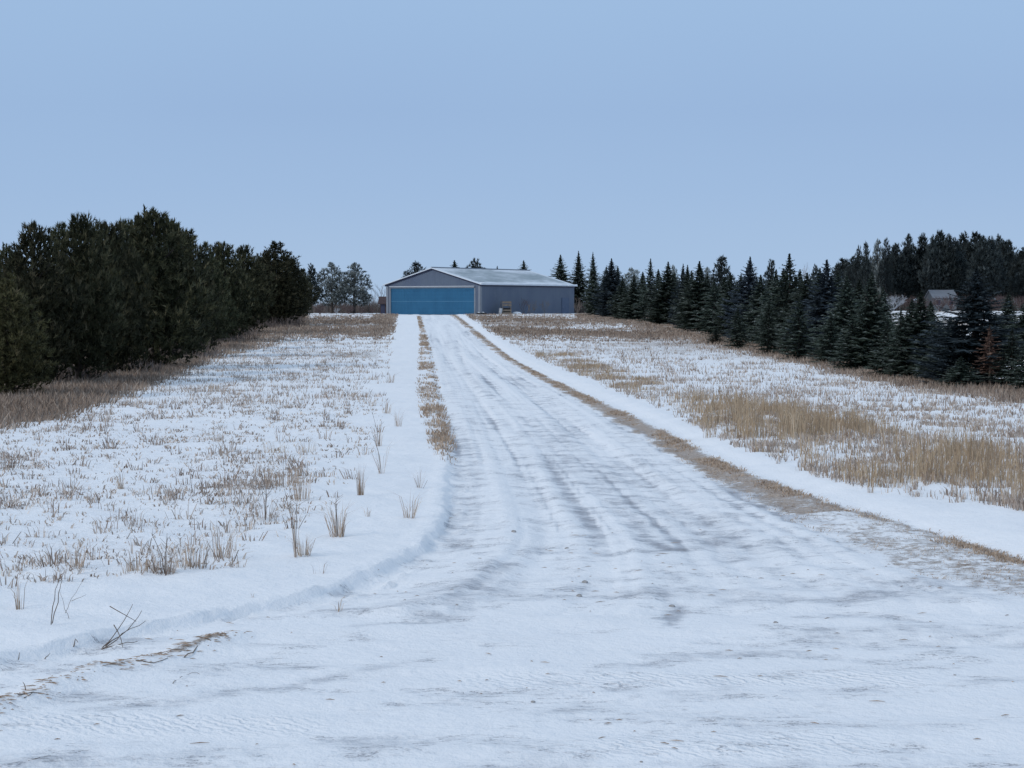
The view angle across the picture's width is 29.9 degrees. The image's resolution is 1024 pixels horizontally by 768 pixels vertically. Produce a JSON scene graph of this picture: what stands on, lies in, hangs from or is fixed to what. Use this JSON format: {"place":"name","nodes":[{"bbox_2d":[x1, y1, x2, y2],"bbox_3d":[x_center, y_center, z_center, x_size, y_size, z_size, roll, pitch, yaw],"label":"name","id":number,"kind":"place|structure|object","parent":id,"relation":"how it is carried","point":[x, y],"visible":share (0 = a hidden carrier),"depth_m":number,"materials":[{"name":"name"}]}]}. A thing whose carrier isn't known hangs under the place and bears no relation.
{"place":"outdoors","nodes":[
{"label":"outdoors","id":0,"kind":"place"},
{"bbox_2d":[0,509,1013,764],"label":"straw litter","id":1,"kind":"object","parent":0,"point":[224,635],"visible":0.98,"depth_m":11.95,"materials":[{"name":"beige plant"}]},
{"bbox_2d":[0,531,1023,767],"bbox_3d":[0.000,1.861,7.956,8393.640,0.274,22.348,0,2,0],"label":"road","id":2,"kind":"structure","parent":0,"point":[630,653],"depth_m":11.84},
{"bbox_2d":[101,604,144,649],"bbox_3d":[-2.581,1.599,12.738,0.234,0.270,0.371,0,2,0],"label":"twig","id":3,"kind":"object","parent":2,"relation":"on","point":[107,643],"visible":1,"depth_m":12.72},
{"bbox_2d":[0,306,1023,661],"bbox_3d":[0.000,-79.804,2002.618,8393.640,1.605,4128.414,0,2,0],"label":"snowy ground","id":4,"kind":"structure","parent":0,"point":[272,574],"depth_m":24.28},
{"bbox_2d":[0,243,38,323],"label":"pine tree","id":5,"kind":"object","parent":4,"relation":"on","point":[6,251],"visible":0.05,"depth_m":65.25,"materials":[{"name":"green plant"}]},
{"bbox_2d":[0,271,60,395],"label":"pine tree","id":6,"kind":"object","parent":4,"relation":"on","point":[16,369],"visible":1,"depth_m":47.90,"materials":[{"name":"green plant"}]},
{"bbox_2d":[0,220,90,384],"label":"pine tree","id":7,"kind":"object","parent":4,"relation":"on","point":[26,279],"visible":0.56,"depth_m":55.90,"materials":[{"name":"green plant"}]},
{"bbox_2d":[35,220,78,360],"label":"pine tree","id":8,"kind":"object","parent":4,"relation":"on","point":[62,230],"visible":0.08,"depth_m":74.28,"materials":[{"name":"green plant"}]},
{"bbox_2d":[32,212,128,377],"bbox_3d":[-13.285,-2.627,58.828,3.399,5.500,3.470,-1,3,-32],"label":"pine tree","id":9,"kind":"object","parent":4,"relation":"on","point":[92,273],"visible":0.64,"depth_m":58.60,"materials":[{"name":"green plant"}]},
{"bbox_2d":[83,219,156,373],"bbox_3d":[-13.466,-2.811,64.361,3.314,5.448,3.106,1,3,27],"label":"pine tree","id":10,"kind":"object","parent":4,"relation":"on","point":[132,330],"visible":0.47,"depth_m":64.11,"materials":[{"name":"green plant"}]},
{"bbox_2d":[97,546,159,572],"bbox_3d":[-3.151,1.449,15.855,0.725,0.188,0.596,0,2,0],"label":"grass tuft","id":11,"kind":"object","parent":4,"relation":"on","point":[137,568],"visible":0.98,"depth_m":15.80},
{"bbox_2d":[116,218,148,347],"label":"pine tree","id":12,"kind":"object","parent":4,"relation":"on","point":[130,222],"visible":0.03,"depth_m":91.70,"materials":[{"name":"green plant"}]},
{"bbox_2d":[138,533,185,574],"bbox_3d":[-2.892,1.383,15.653,0.519,0.383,0.900,2,3,35],"label":"grass tuft","id":13,"kind":"object","parent":4,"relation":"on","point":[166,567],"visible":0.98,"depth_m":15.74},
{"bbox_2d":[104,204,231,364],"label":"pine tree","id":14,"kind":"object","parent":4,"relation":"on","point":[168,308],"visible":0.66,"depth_m":71.19,"materials":[{"name":"green plant"}]},
{"bbox_2d":[48,315,306,380],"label":"brush","id":15,"kind":"object","parent":4,"relation":"on","point":[270,324],"visible":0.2,"depth_m":85.46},
{"bbox_2d":[159,540,223,568],"bbox_3d":[-2.703,1.403,16.082,0.747,0.277,0.788,-2,3,-38],"label":"grass tuft","id":16,"kind":"object","parent":4,"relation":"on","point":[192,554],"visible":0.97,"depth_m":16.06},
{"bbox_2d":[160,228,226,354],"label":"pine tree","id":17,"kind":"object","parent":4,"relation":"on","point":[208,284],"visible":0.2,"depth_m":85.85,"materials":[{"name":"green plant"}]},
{"bbox_2d":[0,313,398,587],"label":"stubble grass","id":18,"kind":"structure","parent":4,"relation":"on","point":[229,485],"depth_m":28.85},
{"bbox_2d":[194,241,239,344],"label":"pine tree","id":19,"kind":"object","parent":4,"relation":"on","point":[205,246],"visible":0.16,"depth_m":100.54,"materials":[{"name":"green plant"}]},
{"bbox_2d":[190,523,247,558],"bbox_3d":[-2.561,1.355,16.888,0.736,0.359,0.682,0,2,0],"label":"grass tuft","id":20,"kind":"object","parent":4,"relation":"on","point":[227,548],"visible":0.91,"depth_m":16.89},
{"bbox_2d":[211,241,257,337],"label":"pine tree","id":21,"kind":"object","parent":4,"relation":"on","point":[227,252],"visible":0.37,"depth_m":116.70,"materials":[{"name":"green plant"}]},
{"bbox_2d":[231,244,278,331],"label":"pine tree","id":22,"kind":"object","parent":4,"relation":"on","point":[257,310],"visible":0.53,"depth_m":134.28,"materials":[{"name":"green plant"}]},
{"bbox_2d":[245,482,289,521],"bbox_3d":[-2.632,1.240,20.303,0.613,0.414,0.605,-2,3,-38],"label":"grass tuft","id":23,"kind":"object","parent":4,"relation":"on","point":[265,512],"visible":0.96,"depth_m":20.27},
{"bbox_2d":[249,240,319,323],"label":"pine tree","id":24,"kind":"object","parent":4,"relation":"on","point":[286,299],"visible":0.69,"depth_m":168.43,"materials":[{"name":"green plant"}]},
{"bbox_2d":[259,460,313,485],"bbox_3d":[-2.892,1.069,23.496,1.141,0.359,0.725,0,2,0],"label":"grass tuft","id":25,"kind":"object","parent":4,"relation":"on","point":[287,475],"visible":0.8,"depth_m":23.47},
{"bbox_2d":[284,489,302,557],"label":"dead weed","id":26,"kind":"object","parent":4,"relation":"on","point":[294,542],"visible":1,"depth_m":16.86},
{"bbox_2d":[282,468,311,500],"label":"grass tuft","id":27,"kind":"object","parent":4,"relation":"on","point":[298,496],"visible":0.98,"depth_m":21.92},
{"bbox_2d":[289,263,315,317],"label":"pine tree","id":28,"kind":"object","parent":4,"relation":"on","point":[306,308],"visible":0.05,"depth_m":207.83,"materials":[{"name":"green plant"}]},
{"bbox_2d":[285,535,323,556],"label":"grass tuft","id":29,"kind":"object","parent":4,"relation":"on","point":[306,551],"visible":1,"depth_m":16.99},
{"bbox_2d":[304,263,324,312],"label":"pine tree","id":30,"kind":"object","parent":4,"relation":"on","point":[312,275],"visible":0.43,"depth_m":284.37,"materials":[{"name":"green plant"}]},
{"bbox_2d":[316,262,346,312],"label":"pine tree","id":31,"kind":"object","parent":4,"relation":"on","point":[333,283],"visible":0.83,"depth_m":291.09,"materials":[{"name":"green plant"}]},
{"bbox_2d":[313,493,354,536],"bbox_3d":[-1.832,1.266,18.573,0.658,0.428,0.822,-2,3,-40],"label":"grass tuft","id":32,"kind":"object","parent":4,"relation":"on","point":[339,532],"visible":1,"depth_m":18.54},
{"bbox_2d":[331,262,372,313],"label":"pine tree","id":33,"kind":"object","parent":4,"relation":"on","point":[353,287],"visible":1,"depth_m":288.95,"materials":[{"name":"green plant"}]},
{"bbox_2d":[308,297,589,312],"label":"thicket","id":34,"kind":"object","parent":4,"relation":"on","point":[367,307],"visible":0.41,"depth_m":299.65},
{"bbox_2d":[383,267,576,314],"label":"hangar","id":35,"kind":"structure","parent":4,"relation":"on","point":[442,291],"depth_m":267.77,"materials":[{"name":"grey metal"}]},
{"bbox_2d":[391,288,473,300],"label":"upper door leaf","id":36,"kind":"structure","parent":35,"relation":"in","point":[397,294],"depth_m":265.99,"materials":[{"name":"teal metal"}]},
{"bbox_2d":[391,302,473,314],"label":"lower door leaf","id":37,"kind":"structure","parent":35,"relation":"in","point":[421,308],"depth_m":265.99,"materials":[{"name":"teal metal"}]},
{"bbox_2d":[0,313,1023,430],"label":"brown grass","id":38,"kind":"structure","parent":4,"relation":"on","point":[15,408],"depth_m":77.74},
{"bbox_2d":[549,255,572,281],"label":"spruce tree","id":39,"kind":"object","parent":4,"relation":"on","point":[559,274],"visible":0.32,"depth_m":301.25,"materials":[{"name":"green plant"}]},
{"bbox_2d":[567,251,589,306],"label":"spruce tree","id":40,"kind":"object","parent":4,"relation":"on","point":[578,279],"visible":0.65,"depth_m":295.14,"materials":[{"name":"green plant"}]},
{"bbox_2d":[580,254,602,314],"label":"spruce tree","id":41,"kind":"object","parent":4,"relation":"on","point":[591,282],"visible":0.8,"depth_m":243.95,"materials":[{"name":"green plant"}]},
{"bbox_2d":[589,258,628,316],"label":"spruce tree","id":42,"kind":"object","parent":4,"relation":"on","point":[609,287],"visible":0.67,"depth_m":223.98,"materials":[{"name":"green plant"}]},
{"bbox_2d":[606,277,631,318],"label":"spruce tree","id":43,"kind":"object","parent":4,"relation":"on","point":[616,296],"visible":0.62,"depth_m":207.88,"materials":[{"name":"green plant"}]},
{"bbox_2d":[624,267,639,290],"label":"pine tree","id":44,"kind":"object","parent":4,"relation":"on","point":[630,273],"visible":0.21,"depth_m":299.34,"materials":[{"name":"green plant"}]},
{"bbox_2d":[617,274,647,319],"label":"spruce tree","id":45,"kind":"object","parent":4,"relation":"on","point":[629,313],"visible":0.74,"depth_m":198.50,"materials":[{"name":"green plant"}]},
{"bbox_2d":[631,259,665,321],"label":"spruce tree","id":46,"kind":"object","parent":4,"relation":"on","point":[649,280],"visible":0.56,"depth_m":186.39,"materials":[{"name":"green plant"}]},
{"bbox_2d":[642,262,679,324],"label":"spruce tree","id":47,"kind":"object","parent":4,"relation":"on","point":[666,288],"visible":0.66,"depth_m":172.27,"materials":[{"name":"green plant"}]},
{"bbox_2d":[666,264,687,325],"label":"spruce tree","id":48,"kind":"object","parent":4,"relation":"on","point":[681,283],"visible":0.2,"depth_m":163.31,"materials":[{"name":"green plant"}]},
{"bbox_2d":[670,265,695,328],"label":"spruce tree","id":49,"kind":"object","parent":4,"relation":"on","point":[687,275],"visible":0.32,"depth_m":152.47,"materials":[{"name":"green plant"}]},
{"bbox_2d":[668,261,723,331],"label":"spruce tree","id":50,"kind":"object","parent":4,"relation":"on","point":[698,290],"visible":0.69,"depth_m":142.72,"materials":[{"name":"green plant"}]},
{"bbox_2d":[691,279,733,334],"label":"spruce tree","id":51,"kind":"object","parent":4,"relation":"on","point":[714,298],"visible":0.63,"depth_m":130.77,"materials":[{"name":"green plant"}]},
{"bbox_2d":[704,328,727,343],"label":"spruce tree","id":52,"kind":"object","parent":4,"relation":"on","point":[715,338],"visible":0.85,"depth_m":106.93,"materials":[{"name":"green plant"}]},
{"bbox_2d":[415,315,1023,595],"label":"verge grass","id":53,"kind":"structure","parent":4,"relation":"on","point":[436,439],"depth_m":31.69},
{"bbox_2d":[708,272,738,335],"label":"spruce tree","id":54,"kind":"object","parent":4,"relation":"on","point":[725,295],"visible":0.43,"depth_m":123.52,"materials":[{"name":"green plant"}]},
{"bbox_2d":[710,256,736,294],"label":"pine tree","id":55,"kind":"object","parent":4,"relation":"on","point":[720,272],"visible":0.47,"depth_m":229.09,"materials":[{"name":"green plant"}]},
{"bbox_2d":[722,306,752,348],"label":"spruce tree","id":56,"kind":"object","parent":4,"relation":"on","point":[738,324],"visible":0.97,"depth_m":98.34,"materials":[{"name":"green plant"}]},
{"bbox_2d":[717,257,768,338],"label":"spruce tree","id":57,"kind":"object","parent":4,"relation":"on","point":[749,280],"visible":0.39,"depth_m":113.86,"materials":[{"name":"green plant"}]},
{"bbox_2d":[468,313,1023,510],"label":"field grass","id":58,"kind":"structure","parent":4,"relation":"on","point":[1016,505],"depth_m":42.58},
{"bbox_2d":[732,274,770,344],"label":"spruce tree","id":59,"kind":"object","parent":4,"relation":"on","point":[756,296],"visible":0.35,"depth_m":106.75,"materials":[{"name":"green plant"}]},
{"bbox_2d":[751,302,782,353],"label":"spruce tree","id":60,"kind":"object","parent":4,"relation":"on","point":[767,342],"visible":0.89,"depth_m":89.94,"materials":[{"name":"green plant"}]},
{"bbox_2d":[748,269,786,346],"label":"spruce tree","id":61,"kind":"object","parent":4,"relation":"on","point":[774,290],"visible":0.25,"depth_m":100.61,"materials":[{"name":"green plant"}]},
{"bbox_2d":[762,258,778,290],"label":"pine tree","id":62,"kind":"object","parent":4,"relation":"on","point":[767,275],"visible":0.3,"depth_m":209.50,"materials":[{"name":"green plant"}]},
{"bbox_2d":[747,253,803,348],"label":"spruce tree","id":63,"kind":"object","parent":4,"relation":"on","point":[785,300],"visible":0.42,"depth_m":93.87,"materials":[{"name":"green plant"}]},
{"bbox_2d":[530,350,1023,506],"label":"tall grass","id":64,"kind":"structure","parent":4,"relation":"on","point":[798,421],"depth_m":28.93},
{"bbox_2d":[770,272,820,353],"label":"spruce tree","id":65,"kind":"object","parent":4,"relation":"on","point":[804,292],"visible":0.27,"depth_m":87.92,"materials":[{"name":"green plant"}]},
{"bbox_2d":[770,299,821,359],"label":"spruce tree","id":66,"kind":"object","parent":4,"relation":"on","point":[798,329],"visible":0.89,"depth_m":80.77,"materials":[{"name":"green plant"}]},
{"bbox_2d":[784,259,860,356],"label":"spruce tree","id":67,"kind":"object","parent":4,"relation":"on","point":[825,283],"visible":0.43,"depth_m":83.28,"materials":[{"name":"green plant"}]},
{"bbox_2d":[805,314,852,362],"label":"spruce tree","id":68,"kind":"object","parent":4,"relation":"on","point":[828,331],"visible":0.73,"depth_m":74.55,"materials":[{"name":"green plant"}]},
{"bbox_2d":[808,276,865,359],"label":"spruce tree","id":69,"kind":"object","parent":4,"relation":"on","point":[844,308],"visible":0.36,"depth_m":76.00,"materials":[{"name":"green plant"}]},
{"bbox_2d":[822,320,869,371],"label":"spruce tree","id":70,"kind":"object","parent":4,"relation":"on","point":[841,352],"visible":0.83,"depth_m":67.80,"materials":[{"name":"green plant"}]},
{"bbox_2d":[851,245,866,286],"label":"pine tree","id":71,"kind":"object","parent":4,"relation":"on","point":[857,261],"visible":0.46,"depth_m":414.88,"materials":[{"name":"green plant"}]},
{"bbox_2d":[851,280,867,326],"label":"spruce tree","id":72,"kind":"object","parent":4,"relation":"on","point":[859,289],"visible":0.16,"depth_m":95.81,"materials":[{"name":"green plant"}]},
{"bbox_2d":[856,241,873,297],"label":"pine tree","id":73,"kind":"object","parent":4,"relation":"on","point":[865,273],"visible":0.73,"depth_m":375.30,"materials":[{"name":"green plant"}]},
{"bbox_2d":[838,272,898,369],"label":"spruce tree","id":74,"kind":"object","parent":4,"relation":"on","point":[869,321],"visible":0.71,"depth_m":67.70,"materials":[{"name":"green plant"}]},
{"bbox_2d":[870,238,884,301],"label":"pine tree","id":75,"kind":"object","parent":4,"relation":"on","point":[876,249],"visible":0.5,"depth_m":388.39,"materials":[{"name":"green plant"}]},
{"bbox_2d":[861,319,899,375],"bbox_3d":[12.111,-1.141,62.120,1.817,1.957,1.773,0,2,-21],"label":"spruce tree","id":76,"kind":"object","parent":4,"relation":"on","point":[881,346],"visible":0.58,"depth_m":62.10,"materials":[{"name":"green plant"}]},
{"bbox_2d":[876,238,893,295],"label":"pine tree","id":77,"kind":"object","parent":4,"relation":"on","point":[887,283],"visible":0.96,"depth_m":380.02,"materials":[{"name":"green plant"}]},
{"bbox_2d":[876,287,898,336],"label":"spruce tree","id":78,"kind":"object","parent":4,"relation":"on","point":[884,300],"visible":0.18,"depth_m":85.84,"materials":[{"name":"green plant"}]},
{"bbox_2d":[874,308,920,378],"bbox_3d":[12.150,-1.192,60.048,1.604,2.406,1.709,-2,3,-25],"label":"spruce tree","id":79,"kind":"object","parent":4,"relation":"on","point":[900,326],"visible":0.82,"depth_m":59.95,"materials":[{"name":"green plant"}]},
{"bbox_2d":[882,242,914,299],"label":"pine tree","id":80,"kind":"object","parent":4,"relation":"on","point":[897,282],"visible":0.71,"depth_m":394.12,"materials":[{"name":"green plant"}]},
{"bbox_2d":[890,298,917,342],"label":"spruce tree","id":81,"kind":"object","parent":4,"relation":"on","point":[910,310],"visible":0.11,"depth_m":83.86,"materials":[{"name":"green plant"}]},
{"bbox_2d":[900,233,922,309],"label":"pine tree","id":82,"kind":"object","parent":4,"relation":"on","point":[907,250],"visible":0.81,"depth_m":396.69,"materials":[{"name":"green plant"}]},
{"bbox_2d":[879,291,949,378],"bbox_3d":[12.732,-1.450,60.049,2.677,2.927,2.671,-2,4,-43],"label":"spruce tree","id":83,"kind":"object","parent":4,"relation":"on","point":[919,326],"visible":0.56,"depth_m":59.83,"materials":[{"name":"green plant"}]},
{"bbox_2d":[912,232,928,296],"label":"pine tree","id":84,"kind":"object","parent":4,"relation":"on","point":[921,241],"visible":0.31,"depth_m":399.78,"materials":[{"name":"green plant"}]},
{"bbox_2d":[907,301,945,358],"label":"spruce tree","id":85,"kind":"object","parent":4,"relation":"on","point":[932,310],"visible":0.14,"depth_m":81.89,"materials":[{"name":"green plant"}]},
{"bbox_2d":[910,325,950,380],"bbox_3d":[12.688,-0.889,57.106,1.849,1.952,1.839,-4,6,-44],"label":"spruce tree","id":86,"kind":"object","parent":4,"relation":"on","point":[924,369],"visible":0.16,"depth_m":57.03,"materials":[{"name":"green plant"}]},
{"bbox_2d":[917,236,950,294],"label":"pine tree","id":87,"kind":"object","parent":4,"relation":"on","point":[928,265],"visible":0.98,"depth_m":390.15,"materials":[{"name":"green plant"}]},
{"bbox_2d":[917,230,958,289],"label":"pine tree","id":88,"kind":"object","parent":4,"relation":"on","point":[941,236],"visible":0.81,"depth_m":390.72,"materials":[{"name":"green plant"}]},
{"bbox_2d":[924,290,956,310],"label":"house","id":89,"kind":"structure","parent":4,"relation":"on","point":[930,294],"depth_m":386.04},
{"bbox_2d":[934,233,962,290],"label":"pine tree","id":90,"kind":"object","parent":4,"relation":"on","point":[948,238],"visible":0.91,"depth_m":390.34,"materials":[{"name":"green plant"}]},
{"bbox_2d":[875,291,1023,310],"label":"undergrowth","id":91,"kind":"object","parent":4,"relation":"on","point":[902,306],"visible":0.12,"depth_m":397.33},
{"bbox_2d":[936,356,986,388],"bbox_3d":[12.347,-0.304,52.773,1.488,0.950,1.452,-3,4,-43],"label":"spruce tree","id":92,"kind":"object","parent":4,"relation":"on","point":[962,376],"visible":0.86,"depth_m":52.64,"materials":[{"name":"green plant"}]},
{"bbox_2d":[952,237,970,295],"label":"pine tree","id":93,"kind":"object","parent":4,"relation":"on","point":[964,269],"visible":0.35,"depth_m":394.17,"materials":[{"name":"green plant"}]},
{"bbox_2d":[957,230,969,295],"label":"pine tree","id":94,"kind":"object","parent":4,"relation":"on","point":[963,237],"visible":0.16,"depth_m":418.71,"materials":[{"name":"green plant"}]},
{"bbox_2d":[907,268,1023,384],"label":"spruce tree","id":95,"kind":"object","parent":4,"relation":"on","point":[959,342],"visible":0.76,"depth_m":54.11,"materials":[{"name":"green plant"}]},
{"bbox_2d":[960,230,982,296],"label":"pine tree","id":96,"kind":"object","parent":4,"relation":"on","point":[976,236],"visible":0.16,"depth_m":414.50,"materials":[{"name":"green plant"}]},
{"bbox_2d":[964,235,1002,310],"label":"pine tree","id":97,"kind":"object","parent":4,"relation":"on","point":[982,265],"visible":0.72,"depth_m":376.30,"materials":[{"name":"green plant"}]},
{"bbox_2d":[971,326,1004,383],"bbox_3d":[13.149,-0.712,53.074,0.986,1.833,0.997,1,3,30],"label":"spruce tree","id":98,"kind":"object","parent":4,"relation":"on","point":[990,351],"visible":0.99,"depth_m":53.06,"materials":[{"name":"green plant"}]},
{"bbox_2d":[984,236,1009,310],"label":"pine tree","id":99,"kind":"object","parent":4,"relation":"on","point":[997,255],"visible":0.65,"depth_m":378.83,"materials":[{"name":"green plant"}]},
{"bbox_2d":[979,292,1020,335],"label":"spruce tree","id":100,"kind":"object","parent":4,"relation":"on","point":[1007,310],"visible":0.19,"depth_m":87.84,"materials":[{"name":"green plant"}]},
{"bbox_2d":[985,328,1023,386],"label":"spruce tree","id":101,"kind":"object","parent":4,"relation":"on","point":[1012,350],"visible":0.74,"depth_m":52.64,"materials":[{"name":"green plant"}]},
{"bbox_2d":[995,239,1016,298],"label":"pine tree","id":102,"kind":"object","parent":4,"relation":"on","point":[1004,244],"visible":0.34,"depth_m":400.42,"materials":[{"name":"green plant"}]},
{"bbox_2d":[1000,340,1023,390],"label":"spruce tree","id":103,"kind":"object","parent":4,"relation":"on","point":[1019,372],"visible":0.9,"depth_m":50.37,"materials":[{"name":"green plant"}]},
{"bbox_2d":[1007,247,1023,309],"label":"pine tree","id":104,"kind":"object","parent":4,"relation":"on","point":[1017,266],"visible":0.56,"depth_m":387.00,"materials":[{"name":"green plant"}]},
{"bbox_2d":[1007,302,1023,355],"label":"spruce tree","id":105,"kind":"object","parent":4,"relation":"on","point":[1020,323],"visible":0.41,"depth_m":85.89,"materials":[{"name":"green plant"}]},
{"bbox_2d":[1011,260,1023,295],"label":"pine tree","id":106,"kind":"object","parent":4,"relation":"on","point":[1016,281],"visible":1,"depth_m":382.44,"materials":[{"name":"green plant"}]},
{"bbox_2d":[0,0,1023,305],"label":"sky","id":107,"kind":"structure","parent":0,"point":[384,137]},
{"bbox_2d":[420,315,932,538],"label":"driveway","id":108,"kind":"structure","parent":0,"point":[533,455],"depth_m":26.14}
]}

